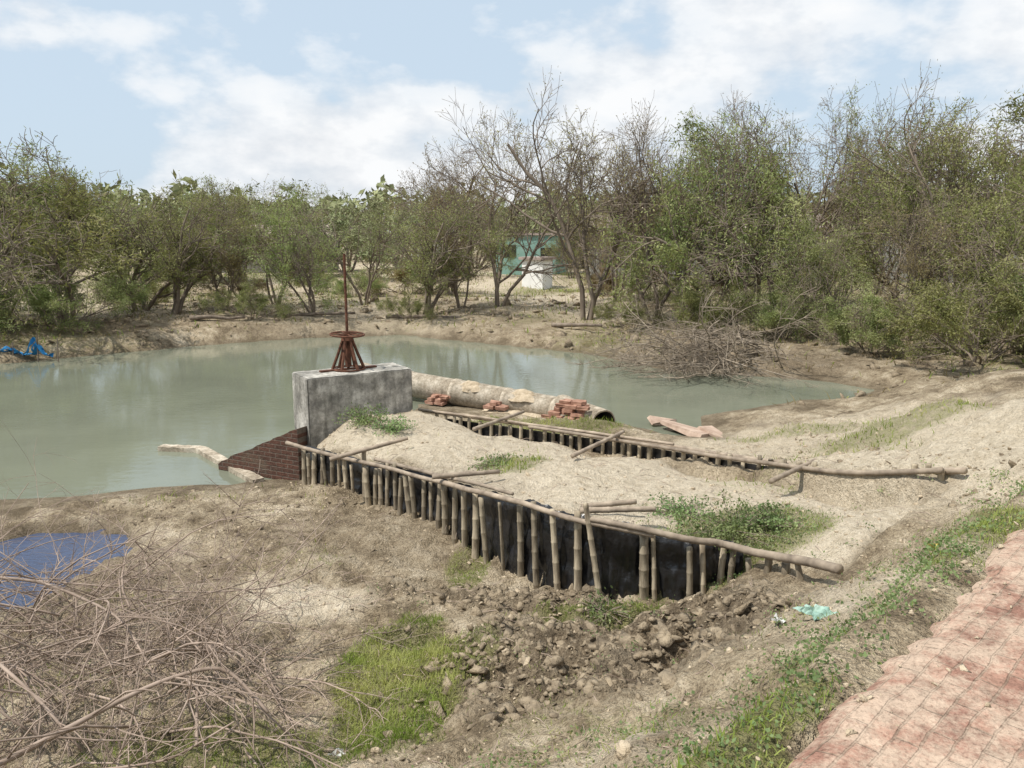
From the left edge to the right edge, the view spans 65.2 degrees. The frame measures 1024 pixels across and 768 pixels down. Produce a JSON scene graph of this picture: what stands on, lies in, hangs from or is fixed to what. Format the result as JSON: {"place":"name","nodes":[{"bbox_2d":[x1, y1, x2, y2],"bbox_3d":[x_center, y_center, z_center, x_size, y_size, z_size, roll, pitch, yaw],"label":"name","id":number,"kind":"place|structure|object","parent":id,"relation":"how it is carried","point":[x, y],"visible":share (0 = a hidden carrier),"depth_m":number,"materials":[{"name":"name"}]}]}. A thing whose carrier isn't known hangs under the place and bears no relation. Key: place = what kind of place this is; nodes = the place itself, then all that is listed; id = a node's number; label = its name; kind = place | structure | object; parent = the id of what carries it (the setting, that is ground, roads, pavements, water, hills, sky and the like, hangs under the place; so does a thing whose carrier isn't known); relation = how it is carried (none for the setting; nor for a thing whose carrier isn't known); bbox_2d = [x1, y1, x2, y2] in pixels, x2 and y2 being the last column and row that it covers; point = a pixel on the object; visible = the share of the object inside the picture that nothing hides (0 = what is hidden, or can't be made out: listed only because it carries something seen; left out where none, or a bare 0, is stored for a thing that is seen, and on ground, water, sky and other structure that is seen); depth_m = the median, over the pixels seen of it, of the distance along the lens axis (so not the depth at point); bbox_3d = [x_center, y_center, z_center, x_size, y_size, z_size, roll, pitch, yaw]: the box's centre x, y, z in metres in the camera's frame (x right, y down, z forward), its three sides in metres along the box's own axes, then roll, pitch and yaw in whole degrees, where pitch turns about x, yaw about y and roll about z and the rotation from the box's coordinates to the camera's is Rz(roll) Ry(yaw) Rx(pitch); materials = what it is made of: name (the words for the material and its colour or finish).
{"place":"outdoors","nodes":[
{"label":"outdoors","id":0,"kind":"place"},
{"bbox_2d":[0,335,873,499],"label":"pond water","id":1,"kind":"structure","parent":0,"point":[107,423],"depth_m":19.85,"materials":[{"name":"liquid"}]},
{"bbox_2d":[0,241,1023,767],"bbox_3d":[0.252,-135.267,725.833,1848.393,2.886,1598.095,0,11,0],"label":"ground","id":2,"kind":"structure","parent":0,"point":[998,391],"depth_m":8.48,"materials":[{"name":"soil"}]},
{"bbox_2d":[0,333,58,361],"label":"blue net","id":3,"kind":"object","parent":2,"relation":"on","point":[38,349],"visible":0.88,"depth_m":24.93,"materials":[{"name":"fabric"}]},
{"bbox_2d":[0,260,63,338],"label":"shrub","id":4,"kind":"object","parent":2,"relation":"on","point":[11,293],"visible":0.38,"depth_m":27.34,"materials":[{"name":"green plant"}]},
{"bbox_2d":[0,529,132,608],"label":"puddle water","id":5,"kind":"structure","parent":2,"relation":"on","point":[35,559],"depth_m":10.14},
{"bbox_2d":[0,257,152,334],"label":"shrub","id":6,"kind":"object","parent":2,"relation":"on","point":[44,304],"visible":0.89,"depth_m":27.95,"materials":[{"name":"green plant"}]},
{"bbox_2d":[0,136,169,312],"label":"thorn tree","id":7,"kind":"object","parent":2,"relation":"on","point":[38,200],"visible":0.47,"depth_m":29.56,"materials":[{"name":"green plant"}]},
{"bbox_2d":[0,125,195,326],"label":"thorn tree","id":8,"kind":"object","parent":2,"relation":"on","point":[69,201],"visible":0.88,"depth_m":27.16,"materials":[{"name":"green plant"}]},
{"bbox_2d":[74,200,165,275],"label":"thorn tree","id":9,"kind":"object","parent":2,"relation":"on","point":[131,220],"visible":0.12,"depth_m":53.42,"materials":[{"name":"green plant"}]},
{"bbox_2d":[35,145,251,310],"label":"thorn tree","id":10,"kind":"object","parent":2,"relation":"on","point":[138,273],"visible":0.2,"depth_m":32.97,"materials":[{"name":"green plant"}]},
{"bbox_2d":[115,273,181,306],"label":"shrub","id":11,"kind":"object","parent":2,"relation":"on","point":[154,290],"visible":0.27,"depth_m":36.35,"materials":[{"name":"green plant"}]},
{"bbox_2d":[0,424,310,692],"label":"brush pile","id":12,"kind":"object","parent":2,"relation":"on","point":[36,599],"visible":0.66,"depth_m":7.32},
{"bbox_2d":[111,174,271,314],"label":"thorn tree","id":13,"kind":"object","parent":2,"relation":"on","point":[182,258],"visible":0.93,"depth_m":31.38,"materials":[{"name":"green plant"}]},
{"bbox_2d":[157,444,263,482],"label":"apron kerb","id":14,"kind":"structure","parent":2,"relation":"on","point":[213,456],"depth_m":14.29,"materials":[{"name":"concrete"}]},
{"bbox_2d":[142,172,284,295],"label":"thorn tree","id":15,"kind":"object","parent":2,"relation":"on","point":[223,278],"visible":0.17,"depth_m":38.49,"materials":[{"name":"green plant"}]},
{"bbox_2d":[182,183,266,309],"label":"thorn tree","id":16,"kind":"object","parent":2,"relation":"on","point":[232,259],"visible":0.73,"depth_m":33.27,"materials":[{"name":"green plant"}]},
{"bbox_2d":[0,459,452,767],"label":"brush pile","id":17,"kind":"object","parent":2,"relation":"on","point":[202,649],"visible":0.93,"depth_m":5.86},
{"bbox_2d":[0,622,153,767],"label":"dead branch","id":18,"kind":"object","parent":17,"relation":"on","point":[21,683],"visible":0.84,"depth_m":5.10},
{"bbox_2d":[0,576,178,706],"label":"dead branch","id":19,"kind":"object","parent":17,"relation":"on","point":[65,590],"visible":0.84,"depth_m":6.13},
{"bbox_2d":[0,619,279,766],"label":"dead branch","id":20,"kind":"object","parent":17,"relation":"on","point":[114,702],"visible":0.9,"depth_m":5.04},
{"bbox_2d":[0,499,341,653],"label":"dead branch","id":21,"kind":"object","parent":17,"relation":"on","point":[114,587],"visible":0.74,"depth_m":6.79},
{"bbox_2d":[108,666,314,767],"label":"dead branch","id":22,"kind":"object","parent":17,"relation":"on","point":[166,758],"visible":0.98,"depth_m":4.51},
{"bbox_2d":[131,170,323,280],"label":"thorn tree","id":23,"kind":"object","parent":2,"relation":"on","point":[175,202],"visible":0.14,"depth_m":51.39,"materials":[{"name":"green plant"}]},
{"bbox_2d":[204,274,266,297],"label":"shrub","id":24,"kind":"object","parent":2,"relation":"on","point":[259,285],"visible":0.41,"depth_m":40.24,"materials":[{"name":"green plant"}]},
{"bbox_2d":[196,275,300,321],"bbox_3d":[-10.332,-3.217,31.693,3.887,2.145,2.737,-1,11,-4],"label":"shrub","id":25,"kind":"object","parent":2,"relation":"on","point":[262,301],"visible":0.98,"depth_m":31.25,"materials":[{"name":"green plant"}]},
{"bbox_2d":[218,426,306,479],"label":"wing wall","id":26,"kind":"structure","parent":2,"relation":"on","point":[279,457],"depth_m":13.05,"materials":[{"name":"brick"}]},
{"bbox_2d":[213,174,346,303],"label":"thorn tree","id":27,"kind":"object","parent":2,"relation":"on","point":[270,240],"visible":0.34,"depth_m":35.05,"materials":[{"name":"green plant"}]},
{"bbox_2d":[205,179,370,316],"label":"thorn tree","id":28,"kind":"object","parent":2,"relation":"on","point":[288,246],"visible":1,"depth_m":31.77,"materials":[{"name":"green plant"}]},
{"bbox_2d":[228,192,360,276],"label":"thorn tree","id":29,"kind":"object","parent":2,"relation":"on","point":[338,224],"visible":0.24,"depth_m":55.28,"materials":[{"name":"green plant"}]},
{"bbox_2d":[292,254,412,447],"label":"sluice gate","id":30,"kind":"structure","parent":2,"relation":"on","point":[321,397],"depth_m":13.23,"materials":[{"name":"concrete"}]},
{"bbox_2d":[319,187,392,272],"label":"thorn tree","id":31,"kind":"object","parent":2,"relation":"on","point":[363,221],"visible":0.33,"depth_m":63.06,"materials":[{"name":"green plant"}]},
{"bbox_2d":[275,180,437,304],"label":"thorn tree","id":32,"kind":"object","parent":2,"relation":"on","point":[379,239],"visible":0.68,"depth_m":35.96,"materials":[{"name":"green plant"}]},
{"bbox_2d":[327,266,389,297],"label":"shrub","id":33,"kind":"object","parent":2,"relation":"on","point":[340,287],"visible":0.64,"depth_m":40.13,"materials":[{"name":"green plant"}]},
{"bbox_2d":[327,402,390,428],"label":"green shrub","id":34,"kind":"object","parent":2,"relation":"on","point":[361,419],"visible":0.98,"depth_m":12.62,"materials":[{"name":"green plant"}]},
{"bbox_2d":[363,411,417,436],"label":"green shrub","id":35,"kind":"object","parent":2,"relation":"on","point":[388,427],"visible":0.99,"depth_m":12.34,"materials":[{"name":"green plant"}]},
{"bbox_2d":[342,199,444,279],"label":"thorn tree","id":36,"kind":"object","parent":2,"relation":"on","point":[368,250],"visible":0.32,"depth_m":52.26,"materials":[{"name":"green plant"}]},
{"bbox_2d":[374,289,442,321],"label":"shrub","id":37,"kind":"object","parent":2,"relation":"on","point":[405,304],"visible":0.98,"depth_m":32.45,"materials":[{"name":"green plant"}]},
{"bbox_2d":[347,242,472,295],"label":"shrub","id":38,"kind":"object","parent":2,"relation":"on","point":[399,275],"visible":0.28,"depth_m":41.17,"materials":[{"name":"green plant"}]},
{"bbox_2d":[371,128,508,295],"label":"thorn tree","id":39,"kind":"object","parent":2,"relation":"on","point":[431,195],"visible":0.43,"depth_m":38.75,"materials":[{"name":"green plant"}]},
{"bbox_2d":[369,189,529,314],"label":"thorn tree","id":40,"kind":"object","parent":2,"relation":"on","point":[432,270],"visible":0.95,"depth_m":31.98,"materials":[{"name":"green plant"}]},
{"bbox_2d":[410,149,499,307],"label":"thorn tree","id":41,"kind":"object","parent":2,"relation":"on","point":[455,286],"visible":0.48,"depth_m":33.68,"materials":[{"name":"green plant"}]},
{"bbox_2d":[418,193,541,268],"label":"thorn tree","id":42,"kind":"object","parent":2,"relation":"on","point":[519,221],"visible":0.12,"depth_m":67.99,"materials":[{"name":"green plant"}]},
{"bbox_2d":[359,363,614,421],"bbox_3d":[-0.879,0.331,18.171,6.935,0.734,1.207,9,14,29],"label":"culvert pipe","id":43,"kind":"object","parent":2,"relation":"on","point":[425,386],"visible":0.48,"depth_m":18.07,"materials":[{"name":"concrete"}]},
{"bbox_2d":[508,389,535,402],"bbox_3d":[0.273,0.234,17.700,0.920,0.239,0.564,6,12,29],"label":"soil heap","id":44,"kind":"object","parent":43,"relation":"on","point":[523,395],"visible":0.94,"depth_m":17.54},
{"bbox_2d":[463,195,519,273],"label":"thorn tree","id":45,"kind":"object","parent":2,"relation":"on","point":[512,256],"visible":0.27,"depth_m":54.25,"materials":[{"name":"green plant"}]},
{"bbox_2d":[460,450,536,470],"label":"green shrub","id":46,"kind":"object","parent":2,"relation":"on","point":[495,464],"visible":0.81,"depth_m":10.67,"materials":[{"name":"green plant"}]},
{"bbox_2d":[0,413,1014,767],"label":"twig litter","id":47,"kind":"object","parent":2,"relation":"on","point":[388,625],"visible":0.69,"depth_m":7.23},
{"bbox_2d":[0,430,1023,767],"bbox_3d":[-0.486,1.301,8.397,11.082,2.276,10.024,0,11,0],"label":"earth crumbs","id":48,"kind":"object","parent":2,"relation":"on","point":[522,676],"visible":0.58,"depth_m":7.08,"materials":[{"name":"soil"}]},
{"bbox_2d":[0,162,1023,260],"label":"distant trees","id":49,"kind":"object","parent":2,"relation":"on","point":[175,188],"visible":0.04,"depth_m":84.88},
{"bbox_2d":[0,280,1023,405],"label":"dry grass","id":50,"kind":"structure","parent":2,"relation":"on","point":[503,321],"depth_m":31.47,"materials":[{"name":"beige plant"}]},
{"bbox_2d":[1,403,1023,767],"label":"pebbles","id":51,"kind":"object","parent":2,"relation":"on","point":[623,749],"visible":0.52,"depth_m":7.94,"materials":[{"name":"stone"}]},
{"bbox_2d":[2,481,1023,767],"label":"grass","id":52,"kind":"structure","parent":2,"relation":"on","point":[430,649],"depth_m":6.00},
{"bbox_2d":[5,290,1023,405],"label":"bank clods","id":53,"kind":"object","parent":2,"relation":"on","point":[568,343],"visible":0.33,"depth_m":30.20,"materials":[{"name":"soil"}]},
{"bbox_2d":[407,93,646,310],"bbox_3d":[0.730,-7.666,34.136,9.698,9.406,5.869,7,13,34],"label":"thorn tree","id":54,"kind":"object","parent":2,"relation":"on","point":[497,281],"visible":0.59,"depth_m":34.45,"materials":[{"name":"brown plant"}]},
{"bbox_2d":[496,233,567,274],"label":"village house","id":55,"kind":"structure","parent":2,"relation":"on","point":[516,251],"depth_m":59.35,"materials":[{"name":"teal paint"}]},
{"bbox_2d":[518,256,555,289],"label":"village house","id":56,"kind":"structure","parent":2,"relation":"on","point":[527,280],"depth_m":47.17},
{"bbox_2d":[117,396,993,544],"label":"grass","id":57,"kind":"structure","parent":2,"relation":"on","point":[539,457],"depth_m":11.54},
{"bbox_2d":[285,441,843,601],"bbox_3d":[-0.473,1.590,9.571,8.767,1.491,0.924,9,14,41],"label":"bamboo fence","id":58,"kind":"object","parent":2,"relation":"on","point":[533,540],"visible":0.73,"depth_m":8.30,"materials":[{"name":"brown wood"}]},
{"bbox_2d":[329,437,407,461],"bbox_3d":[-2.020,0.917,11.322,1.124,0.255,0.068,-4,12,-21],"label":"bamboo pole","id":59,"kind":"object","parent":58,"relation":"on","point":[351,453],"visible":1,"depth_m":11.29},
{"bbox_2d":[432,469,499,478],"bbox_3d":[-0.550,1.083,9.598,0.815,0.076,0.068,-2,11,-10],"label":"bamboo pole","id":60,"kind":"object","parent":58,"relation":"on","point":[459,474],"visible":1,"depth_m":9.57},
{"bbox_2d":[581,499,636,506],"bbox_3d":[1.010,1.253,8.332,0.590,0.077,0.067,-2,11,-10],"label":"bamboo pole","id":61,"kind":"object","parent":58,"relation":"on","point":[614,503],"visible":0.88,"depth_m":8.31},
{"bbox_2d":[579,506,655,513],"bbox_3d":[1.065,1.262,8.049,0.778,0.076,0.068,-1,11,-7],"label":"bamboo pole","id":62,"kind":"object","parent":58,"relation":"on","point":[626,509],"visible":0.95,"depth_m":8.03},
{"bbox_2d":[541,398,589,419],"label":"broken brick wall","id":63,"kind":"structure","parent":2,"relation":"on","point":[569,407],"depth_m":16.38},
{"bbox_2d":[541,205,595,278],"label":"thorn tree","id":64,"kind":"object","parent":2,"relation":"on","point":[559,258],"visible":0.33,"depth_m":53.33,"materials":[{"name":"green plant"}]},
{"bbox_2d":[529,170,608,256],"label":"thorn tree","id":65,"kind":"object","parent":2,"relation":"on","point":[548,218],"visible":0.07,"depth_m":66.54,"materials":[{"name":"green plant"}]},
{"bbox_2d":[443,65,698,319],"bbox_3d":[2.481,-7.323,31.841,11.086,9.888,6.008,-1,11,-5],"label":"thorn tree","id":66,"kind":"object","parent":2,"relation":"on","point":[583,221],"visible":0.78,"depth_m":31.52,"materials":[{"name":"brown plant"}]},
{"bbox_2d":[582,260,624,294],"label":"shrub","id":67,"kind":"object","parent":2,"relation":"on","point":[607,287],"visible":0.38,"depth_m":40.64,"materials":[{"name":"green plant"}]},
{"bbox_2d":[568,585,650,630],"bbox_3d":[0.944,2.108,7.625,0.801,0.216,0.807,0,11,0],"label":"green shrub","id":68,"kind":"object","parent":2,"relation":"on","point":[601,607],"visible":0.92,"depth_m":7.64,"materials":[{"name":"green plant"}]},
{"bbox_2d":[366,575,870,738],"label":"soil clods","id":69,"kind":"object","parent":2,"relation":"on","point":[667,678],"visible":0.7,"depth_m":6.32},
{"bbox_2d":[221,457,1023,767],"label":"weeds","id":70,"kind":"object","parent":2,"relation":"on","point":[687,748],"visible":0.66,"depth_m":4.27,"materials":[{"name":"green plant"}]},
{"bbox_2d":[570,125,678,301],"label":"thorn tree","id":71,"kind":"object","parent":2,"relation":"on","point":[616,259],"visible":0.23,"depth_m":36.43,"materials":[{"name":"green plant"}]},
{"bbox_2d":[591,292,671,328],"bbox_3d":[4.529,-2.613,30.172,3.008,1.992,2.118,2,11,11],"label":"shrub","id":72,"kind":"object","parent":2,"relation":"on","point":[612,310],"visible":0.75,"depth_m":29.91,"materials":[{"name":"green plant"}]},
{"bbox_2d":[617,265,677,306],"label":"shrub","id":73,"kind":"object","parent":2,"relation":"on","point":[661,293],"visible":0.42,"depth_m":36.54,"materials":[{"name":"green plant"}]},
{"bbox_2d":[556,97,758,320],"bbox_3d":[6.317,-6.664,31.821,9.005,8.734,5.450,-4,12,-21],"label":"thorn tree","id":74,"kind":"object","parent":2,"relation":"on","point":[641,296],"visible":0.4,"depth_m":31.10,"materials":[{"name":"green plant"}]},
{"bbox_2d":[647,492,720,531],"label":"green shrub","id":75,"kind":"object","parent":2,"relation":"on","point":[675,508],"visible":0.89,"depth_m":8.52,"materials":[{"name":"green plant"}]},
{"bbox_2d":[658,419,709,436],"bbox_3d":[3.500,0.896,16.168,0.515,0.219,1.120,-8,14,-38],"label":"broken slab","id":76,"kind":"object","parent":2,"relation":"on","point":[686,430],"depth_m":16.01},
{"bbox_2d":[418,408,967,480],"bbox_3d":[1.681,0.976,11.472,1.013,1.685,8.996,-10,14,-41],"label":"bamboo fence","id":77,"kind":"object","parent":2,"relation":"on","point":[622,444],"visible":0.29,"depth_m":11.84,"materials":[{"name":"brown wood"}]},
{"bbox_2d":[768,455,821,483],"bbox_3d":[3.375,0.999,9.455,0.068,0.068,1.380,10,15,43],"label":"bamboo pole","id":78,"kind":"object","parent":77,"relation":"on","point":[776,478],"visible":0.88,"depth_m":9.24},
{"bbox_2d":[567,268,836,387],"bbox_3d":[5.498,-2.053,23.191,7.965,2.939,8.028,0,11,0],"label":"brush pile","id":79,"kind":"object","parent":2,"relation":"on","point":[702,345],"visible":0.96,"depth_m":22.48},
{"bbox_2d":[615,106,803,327],"bbox_3d":[7.127,-6.173,30.279,7.785,8.340,6.395,8,14,37],"label":"thorn tree","id":80,"kind":"object","parent":2,"relation":"on","point":[665,236],"visible":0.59,"depth_m":28.98,"materials":[{"name":"green plant"}]},
{"bbox_2d":[592,91,827,310],"bbox_3d":[7.269,-7.120,31.224,9.928,9.630,6.009,-3,11,-13],"label":"thorn tree","id":81,"kind":"object","parent":2,"relation":"on","point":[732,159],"visible":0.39,"depth_m":30.41,"materials":[{"name":"green plant"}]},
{"bbox_2d":[589,215,832,280],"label":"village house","id":82,"kind":"structure","parent":2,"relation":"on","point":[598,271],"depth_m":51.97,"materials":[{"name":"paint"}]},
{"bbox_2d":[667,257,766,340],"bbox_3d":[7.201,-2.456,27.531,3.827,3.767,3.426,5,12,23],"label":"shrub","id":83,"kind":"object","parent":2,"relation":"on","point":[693,297],"visible":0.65,"depth_m":26.95,"materials":[{"name":"green plant"}]},
{"bbox_2d":[581,100,868,332],"bbox_3d":[8.009,-5.851,28.575,10.145,8.481,7.918,-9,14,-40],"label":"thorn tree","id":84,"kind":"object","parent":2,"relation":"on","point":[755,237],"visible":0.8,"depth_m":28.03,"materials":[{"name":"green plant"}]},
{"bbox_2d":[670,489,796,555],"bbox_3d":[2.210,1.356,8.183,1.273,0.379,1.341,0,11,0],"label":"green shrub","id":85,"kind":"object","parent":2,"relation":"on","point":[739,527],"visible":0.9,"depth_m":8.06,"materials":[{"name":"green plant"}]},
{"bbox_2d":[728,497,818,540],"bbox_3d":[2.702,1.335,8.136,0.796,0.291,0.847,-5,12,-27],"label":"green shrub","id":86,"kind":"object","parent":2,"relation":"on","point":[773,523],"visible":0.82,"depth_m":8.05,"materials":[{"name":"green plant"}]},
{"bbox_2d":[720,263,834,343],"bbox_3d":[8.872,-2.130,26.241,3.827,3.767,3.426,-7,13,-32],"label":"shrub","id":87,"kind":"object","parent":2,"relation":"on","point":[764,317],"visible":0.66,"depth_m":26.21,"materials":[{"name":"green plant"}]},
{"bbox_2d":[667,78,934,309],"bbox_3d":[11.690,-7.614,33.614,10.440,9.394,7.324,3,11,14],"label":"thorn tree","id":88,"kind":"object","parent":2,"relation":"on","point":[847,151],"visible":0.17,"depth_m":31.76,"materials":[{"name":"green plant"}]},
{"bbox_2d":[793,604,837,620],"bbox_3d":[1.996,1.482,5.164,0.333,0.050,0.228,7,7,-24],"label":"plastic bag","id":89,"kind":"object","parent":2,"relation":"on","point":[821,612],"visible":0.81,"depth_m":5.19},
{"bbox_2d":[752,213,897,339],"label":"thorn tree","id":90,"kind":"object","parent":2,"relation":"on","point":[826,287],"visible":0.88,"depth_m":25.80,"materials":[{"name":"green plant"}]},
{"bbox_2d":[781,83,894,306],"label":"thorn tree","id":91,"kind":"object","parent":2,"relation":"on","point":[818,204],"visible":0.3,"depth_m":34.87,"materials":[{"name":"green plant"}]},
{"bbox_2d":[712,98,986,314],"bbox_3d":[12.617,-6.610,30.696,10.026,8.520,7.033,-3,11,-16],"label":"thorn tree","id":92,"kind":"object","parent":2,"relation":"on","point":[829,194],"visible":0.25,"depth_m":30.38,"materials":[{"name":"green plant"}]},
{"bbox_2d":[813,276,946,352],"bbox_3d":[10.666,-1.643,23.729,3.827,3.425,3.426,-4,12,-22],"label":"shrub","id":93,"kind":"object","parent":2,"relation":"on","point":[839,318],"visible":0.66,"depth_m":22.92,"materials":[{"name":"green plant"}]},
{"bbox_2d":[800,92,1023,294],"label":"thorn tree","id":94,"kind":"object","parent":2,"relation":"on","point":[892,265],"visible":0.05,"depth_m":37.73,"materials":[{"name":"green plant"}]},
{"bbox_2d":[804,106,1023,304],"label":"thorn tree","id":95,"kind":"object","parent":2,"relation":"on","point":[874,266],"visible":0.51,"depth_m":28.07,"materials":[{"name":"green plant"}]},
{"bbox_2d":[806,59,1023,297],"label":"thorn tree","id":96,"kind":"object","parent":2,"relation":"on","point":[905,133],"visible":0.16,"depth_m":33.38,"materials":[{"name":"green plant"}]},
{"bbox_2d":[810,94,1023,329],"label":"thorn tree","id":97,"kind":"object","parent":2,"relation":"on","point":[967,198],"visible":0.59,"depth_m":27.06,"materials":[{"name":"green plant"}]},
{"bbox_2d":[858,169,988,339],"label":"thorn tree","id":98,"kind":"object","parent":2,"relation":"on","point":[914,267],"visible":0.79,"depth_m":24.07,"materials":[{"name":"green plant"}]},
{"bbox_2d":[871,241,1023,373],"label":"shrub","id":99,"kind":"object","parent":2,"relation":"on","point":[935,308],"visible":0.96,"depth_m":20.42,"materials":[{"name":"green plant"}]},
{"bbox_2d":[907,146,1023,349],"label":"thorn tree","id":100,"kind":"object","parent":2,"relation":"on","point":[993,244],"visible":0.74,"depth_m":23.33,"materials":[{"name":"green plant"}]},
{"bbox_2d":[941,90,1023,313],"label":"thorn tree","id":101,"kind":"object","parent":2,"relation":"on","point":[1016,113],"visible":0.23,"depth_m":30.46,"materials":[{"name":"green plant"}]},
{"bbox_2d":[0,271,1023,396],"bbox_3d":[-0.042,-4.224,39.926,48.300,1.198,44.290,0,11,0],"label":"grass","id":102,"kind":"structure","parent":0,"point":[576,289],"depth_m":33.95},
{"bbox_2d":[0,0,1023,230],"label":"sky","id":103,"kind":"structure","parent":0,"point":[335,95],"materials":[{"name":"blue"}]},
{"bbox_2d":[788,529,1023,767],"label":"road","id":104,"kind":"structure","parent":0,"point":[951,720],"depth_m":2.90,"materials":[{"name":"brick"}]},
{"bbox_2d":[755,521,1021,760],"bbox_3d":[4.369,1.039,3.407,7.524,0.076,3.886,-10,15,-43],"label":"road grit","id":105,"kind":"object","parent":104,"relation":"on","point":[864,698],"visible":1,"depth_m":2.99,"materials":[{"name":"soil"}]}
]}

